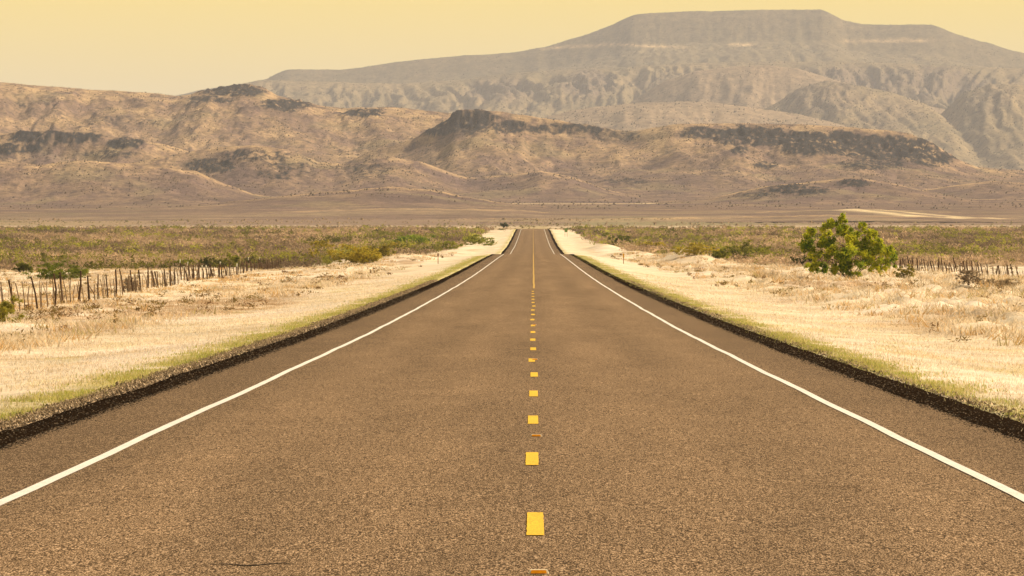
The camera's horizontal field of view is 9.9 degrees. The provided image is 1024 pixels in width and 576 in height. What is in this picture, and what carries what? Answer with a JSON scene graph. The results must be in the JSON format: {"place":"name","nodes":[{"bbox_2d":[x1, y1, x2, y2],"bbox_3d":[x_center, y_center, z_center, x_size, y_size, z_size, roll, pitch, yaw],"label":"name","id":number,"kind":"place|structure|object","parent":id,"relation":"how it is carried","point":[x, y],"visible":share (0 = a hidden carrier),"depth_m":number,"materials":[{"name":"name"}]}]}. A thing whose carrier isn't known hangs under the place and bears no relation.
{"place":"outdoors","nodes":[
{"label":"outdoors","id":0,"kind":"place"},
{"bbox_2d":[0,229,1023,575],"bbox_3d":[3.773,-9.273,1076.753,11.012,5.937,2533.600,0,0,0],"label":"road","id":1,"kind":"structure","parent":0,"point":[396,439],"depth_m":49.89,"materials":[{"name":"asphalt"}]},
{"bbox_2d":[0,279,1023,449],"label":"loose chippings","id":2,"kind":"object","parent":1,"relation":"on","point":[71,404],"visible":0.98,"depth_m":86.34,"materials":[{"name":"gravel"}]},
{"bbox_2d":[530,434,541,436],"bbox_3d":[0.227,1.380,55.412,0.110,0.021,0.092,0,0,0],"label":"road reflector","id":3,"kind":"object","parent":1,"relation":"on","point":[536,435],"visible":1,"depth_m":55.37,"materials":[{"name":"orange plastic"}]},
{"bbox_2d":[528,569,548,573],"bbox_3d":[0.142,1.505,31.412,0.110,0.021,0.092,0,0,0],"label":"road reflector","id":4,"kind":"object","parent":1,"relation":"on","point":[538,571],"visible":1,"depth_m":31.38,"materials":[{"name":"orange plastic"}]},
{"bbox_2d":[0,82,1023,222],"bbox_3d":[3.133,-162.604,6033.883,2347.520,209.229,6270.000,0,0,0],"label":"hills","id":5,"kind":"structure","parent":0,"point":[365,204],"depth_m":6679.04,"materials":[{"name":"brown stone"}]},
{"bbox_2d":[0,84,1023,208],"bbox_3d":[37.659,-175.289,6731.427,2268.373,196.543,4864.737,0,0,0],"label":"hill scrub","id":6,"kind":"object","parent":5,"relation":"on","point":[336,166],"visible":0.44,"depth_m":6731.33,"materials":[{"name":"brown plant"}]},
{"bbox_2d":[0,219,1023,430],"bbox_3d":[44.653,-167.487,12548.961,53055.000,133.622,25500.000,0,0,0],"label":"ground","id":7,"kind":"structure","parent":0,"point":[571,242],"depth_m":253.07,"materials":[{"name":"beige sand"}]},
{"bbox_2d":[0,294,28,321],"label":"shrub","id":8,"kind":"object","parent":7,"relation":"on","point":[5,309],"visible":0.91,"depth_m":186.35,"materials":[{"name":"green plant"}]},
{"bbox_2d":[12,260,34,271],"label":"shrub","id":9,"kind":"object","parent":7,"relation":"on","point":[24,267],"visible":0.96,"depth_m":557.05,"materials":[{"name":"green plant"}]},
{"bbox_2d":[15,257,93,279],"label":"shrub","id":10,"kind":"object","parent":7,"relation":"on","point":[50,271],"visible":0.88,"depth_m":464.15,"materials":[{"name":"green plant"}]},
{"bbox_2d":[71,262,85,277],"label":"shrub","id":11,"kind":"object","parent":7,"relation":"on","point":[74,263],"visible":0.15,"depth_m":480.31,"materials":[{"name":"green plant"}]},
{"bbox_2d":[123,277,141,291],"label":"shrub","id":12,"kind":"object","parent":7,"relation":"on","point":[126,282],"visible":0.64,"depth_m":330.45,"materials":[{"name":"brown plant"}]},
{"bbox_2d":[0,256,287,310],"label":"ranch fence","id":13,"kind":"object","parent":7,"relation":"on","point":[165,278],"visible":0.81,"depth_m":321.85,"materials":[{"name":"wood"}]},
{"bbox_2d":[169,258,194,266],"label":"shrub","id":14,"kind":"object","parent":7,"relation":"on","point":[182,262],"visible":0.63,"depth_m":657.14,"materials":[{"name":"green plant"}]},
{"bbox_2d":[195,257,228,267],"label":"shrub","id":15,"kind":"object","parent":7,"relation":"on","point":[206,261],"visible":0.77,"depth_m":656.59,"materials":[{"name":"green plant"}]},
{"bbox_2d":[224,253,239,266],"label":"shrub","id":16,"kind":"object","parent":7,"relation":"on","point":[236,259],"visible":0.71,"depth_m":662.82,"materials":[{"name":"green plant"}]},
{"bbox_2d":[237,255,271,266],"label":"shrub","id":17,"kind":"object","parent":7,"relation":"on","point":[252,257],"visible":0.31,"depth_m":664.33,"materials":[{"name":"green plant"}]},
{"bbox_2d":[302,249,327,258],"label":"shrub","id":18,"kind":"object","parent":7,"relation":"on","point":[314,253],"visible":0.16,"depth_m":779.04,"materials":[{"name":"yellow plant"}]},
{"bbox_2d":[310,239,335,250],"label":"shrub","id":19,"kind":"object","parent":7,"relation":"on","point":[317,243],"visible":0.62,"depth_m":1015.75,"materials":[{"name":"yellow plant"}]},
{"bbox_2d":[324,243,364,264],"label":"shrub","id":20,"kind":"object","parent":7,"relation":"on","point":[339,257],"visible":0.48,"depth_m":689.96,"materials":[{"name":"yellow plant"}]},
{"bbox_2d":[345,245,382,263],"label":"shrub","id":21,"kind":"object","parent":7,"relation":"on","point":[371,256],"visible":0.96,"depth_m":641.27,"materials":[{"name":"yellow plant"}]},
{"bbox_2d":[366,243,395,256],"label":"shrub","id":22,"kind":"object","parent":7,"relation":"on","point":[385,250],"visible":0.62,"depth_m":765.19,"materials":[{"name":"green plant"}]},
{"bbox_2d":[389,240,405,247],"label":"shrub","id":23,"kind":"object","parent":7,"relation":"on","point":[393,243],"visible":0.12,"depth_m":1041.91,"materials":[{"name":"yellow plant"}]},
{"bbox_2d":[388,234,434,243],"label":"shrub","id":24,"kind":"object","parent":7,"relation":"on","point":[408,237],"visible":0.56,"depth_m":1206.63,"materials":[{"name":"green plant"}]},
{"bbox_2d":[429,241,467,249],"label":"shrub","id":25,"kind":"object","parent":7,"relation":"on","point":[446,243],"visible":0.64,"depth_m":1113.43,"materials":[{"name":"green plant"}]},
{"bbox_2d":[458,234,497,245],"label":"shrub","id":26,"kind":"object","parent":7,"relation":"on","point":[473,239],"visible":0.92,"depth_m":1252.56,"materials":[{"name":"green plant"}]},
{"bbox_2d":[500,223,508,229],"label":"distant tree","id":27,"kind":"object","parent":7,"relation":"on","point":[503,225],"visible":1,"depth_m":1789.31,"materials":[{"name":"green plant"}]},
{"bbox_2d":[0,217,1015,229],"bbox_3d":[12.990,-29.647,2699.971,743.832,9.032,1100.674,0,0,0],"label":"plain scrub","id":28,"kind":"object","parent":7,"relation":"on","point":[504,218],"visible":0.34,"depth_m":2777.05,"materials":[{"name":"green plant"}]},
{"bbox_2d":[0,224,1023,269],"bbox_3d":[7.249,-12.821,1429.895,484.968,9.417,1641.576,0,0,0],"label":"dry brush","id":29,"kind":"object","parent":7,"relation":"on","point":[918,236],"visible":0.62,"depth_m":1193.61,"materials":[{"name":"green plant"}]},
{"bbox_2d":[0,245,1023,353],"bbox_3d":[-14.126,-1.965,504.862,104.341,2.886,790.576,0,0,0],"label":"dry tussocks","id":30,"kind":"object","parent":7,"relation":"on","point":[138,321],"visible":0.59,"depth_m":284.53,"materials":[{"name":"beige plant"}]},
{"bbox_2d":[0,223,1023,269],"bbox_3d":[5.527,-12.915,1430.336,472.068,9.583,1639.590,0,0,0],"label":"green brush","id":31,"kind":"object","parent":7,"relation":"on","point":[333,239],"visible":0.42,"depth_m":1163.69,"materials":[{"name":"green plant"}]},
{"bbox_2d":[0,255,1023,420],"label":"green fringe grass","id":32,"kind":"structure","parent":7,"relation":"on","point":[70,393],"depth_m":108.73,"materials":[{"name":"plant"}]},
{"bbox_2d":[1,251,1023,341],"bbox_3d":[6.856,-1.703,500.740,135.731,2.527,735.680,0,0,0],"label":"weeds","id":33,"kind":"object","parent":7,"relation":"on","point":[58,312],"visible":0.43,"depth_m":269.20,"materials":[{"name":"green plant"}]},
{"bbox_2d":[606,235,636,245],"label":"shrub","id":34,"kind":"object","parent":7,"relation":"on","point":[620,238],"visible":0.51,"depth_m":1199.28,"materials":[{"name":"green plant"}]},
{"bbox_2d":[636,241,666,247],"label":"shrub","id":35,"kind":"object","parent":7,"relation":"on","point":[651,243],"visible":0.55,"depth_m":1102.44,"materials":[{"name":"yellow plant"}]},
{"bbox_2d":[668,243,719,255],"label":"shrub","id":36,"kind":"object","parent":7,"relation":"on","point":[694,250],"visible":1,"depth_m":764.65,"materials":[{"name":"yellow plant"}]},
{"bbox_2d":[706,248,731,258],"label":"shrub","id":37,"kind":"object","parent":7,"relation":"on","point":[721,253],"visible":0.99,"depth_m":766.00,"materials":[{"name":"green plant"}]},
{"bbox_2d":[711,240,756,258],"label":"shrub","id":38,"kind":"object","parent":7,"relation":"on","point":[743,250],"visible":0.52,"depth_m":830.06,"materials":[{"name":"green plant"}]},
{"bbox_2d":[751,243,780,254],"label":"shrub","id":39,"kind":"object","parent":7,"relation":"on","point":[759,249],"visible":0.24,"depth_m":892.69,"materials":[{"name":"green plant"}]},
{"bbox_2d":[790,255,811,264],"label":"shrub","id":40,"kind":"object","parent":7,"relation":"on","point":[799,258],"visible":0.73,"depth_m":728.60,"materials":[{"name":"green plant"}]},
{"bbox_2d":[797,211,897,277],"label":"mesquite tree","id":41,"kind":"object","parent":7,"relation":"on","point":[846,253],"visible":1,"depth_m":399.03,"materials":[{"name":"green plant"}]},
{"bbox_2d":[893,263,916,277],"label":"shrub","id":42,"kind":"object","parent":7,"relation":"on","point":[904,272],"visible":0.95,"depth_m":395.74,"materials":[{"name":"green plant"}]},
{"bbox_2d":[788,253,1022,276],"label":"ranch fence","id":43,"kind":"object","parent":7,"relation":"on","point":[966,268],"visible":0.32,"depth_m":480.35,"materials":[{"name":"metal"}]},
{"bbox_2d":[954,269,984,284],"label":"shrub","id":44,"kind":"object","parent":7,"relation":"on","point":[976,278],"visible":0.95,"depth_m":303.28,"materials":[{"name":"brown plant"}]},
{"bbox_2d":[974,278,1023,286],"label":"shrub","id":45,"kind":"object","parent":7,"relation":"on","point":[1006,282],"visible":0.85,"depth_m":301.46,"materials":[{"name":"brown plant"}]},
{"bbox_2d":[0,0,1023,95],"label":"sky","id":46,"kind":"structure","parent":0,"point":[167,47],"materials":[{"name":"beige"}]},
{"bbox_2d":[176,9,1023,169],"bbox_3d":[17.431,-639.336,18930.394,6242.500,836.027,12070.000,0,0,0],"label":"mesa range","id":47,"kind":"structure","parent":0,"point":[770,93],"depth_m":19897.27,"materials":[{"name":"brown stone"}]},
{"bbox_2d":[212,9,1023,169],"bbox_3d":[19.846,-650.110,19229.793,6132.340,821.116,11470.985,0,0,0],"label":"mesa scrub","id":48,"kind":"object","parent":47,"relation":"on","point":[736,94],"visible":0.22,"depth_m":19226.76,"materials":[{"name":"brown plant"}]}
]}

